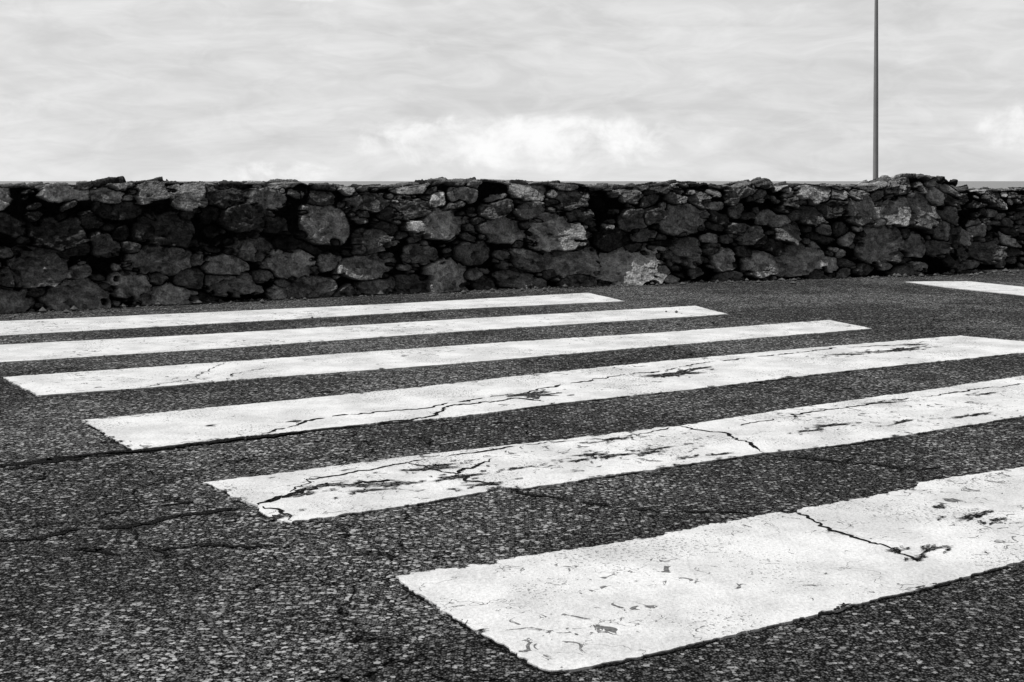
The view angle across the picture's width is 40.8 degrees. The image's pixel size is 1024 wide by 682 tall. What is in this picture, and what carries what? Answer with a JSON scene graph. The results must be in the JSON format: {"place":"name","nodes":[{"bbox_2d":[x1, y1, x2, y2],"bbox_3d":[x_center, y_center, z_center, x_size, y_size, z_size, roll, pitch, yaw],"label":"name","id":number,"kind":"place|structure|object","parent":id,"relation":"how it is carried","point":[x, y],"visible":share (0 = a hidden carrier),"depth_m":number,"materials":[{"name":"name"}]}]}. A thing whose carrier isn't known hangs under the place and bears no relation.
{"place":"outdoors","nodes":[
{"label":"outdoors","id":0,"kind":"place"},
{"bbox_2d":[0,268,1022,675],"bbox_3d":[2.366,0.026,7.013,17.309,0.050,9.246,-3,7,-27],"label":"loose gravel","id":1,"kind":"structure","parent":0,"point":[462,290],"depth_m":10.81,"materials":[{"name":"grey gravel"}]},
{"bbox_2d":[0,268,1023,681],"bbox_3d":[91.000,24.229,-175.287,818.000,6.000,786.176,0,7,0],"label":"asphalt road","id":2,"kind":"structure","parent":0,"point":[330,598],"depth_m":3.63,"materials":[{"name":"grey asphalt"}]},
{"bbox_2d":[0,293,1023,672],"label":"zebra crossing","id":3,"kind":"object","parent":2,"relation":"on","point":[584,607],"visible":1,"depth_m":4.25,"materials":[{"name":"paint"}]},
{"bbox_2d":[0,173,1023,313],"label":"stone wall","id":4,"kind":"structure","parent":2,"relation":"on","point":[108,242],"depth_m":10.76,"materials":[{"name":"grey stone"}]},
{"bbox_2d":[0,345,1023,673],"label":"pavement cracks","id":5,"kind":"object","parent":2,"relation":"on","point":[72,457],"visible":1,"depth_m":3.81,"materials":[{"name":"black asphalt"}]},
{"bbox_2d":[85,312,1021,632],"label":"chipped paint patches","id":6,"kind":"object","parent":2,"relation":"on","point":[537,394],"visible":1,"depth_m":4.09,"materials":[{"name":"asphalt"}]},
{"bbox_2d":[907,281,1023,295],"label":"road edge line","id":7,"kind":"object","parent":2,"relation":"on","point":[991,288],"visible":1,"depth_m":11.11,"materials":[{"name":"paint"}]},
{"bbox_2d":[0,181,1023,188],"bbox_3d":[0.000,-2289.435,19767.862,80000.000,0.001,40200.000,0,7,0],"label":"sea","id":8,"kind":"structure","parent":0,"point":[990,184],"depth_m":5411.74,"materials":[{"name":"liquid"}]},
{"bbox_2d":[0,0,1023,180],"label":"sky","id":9,"kind":"structure","parent":0,"point":[135,90],"materials":[{"name":"white"}]},
{"bbox_2d":[873,0,877,178],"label":"pole","id":10,"kind":"object","parent":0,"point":[875,137],"visible":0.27,"depth_m":29.56,"materials":[{"name":"metal"}]}
]}

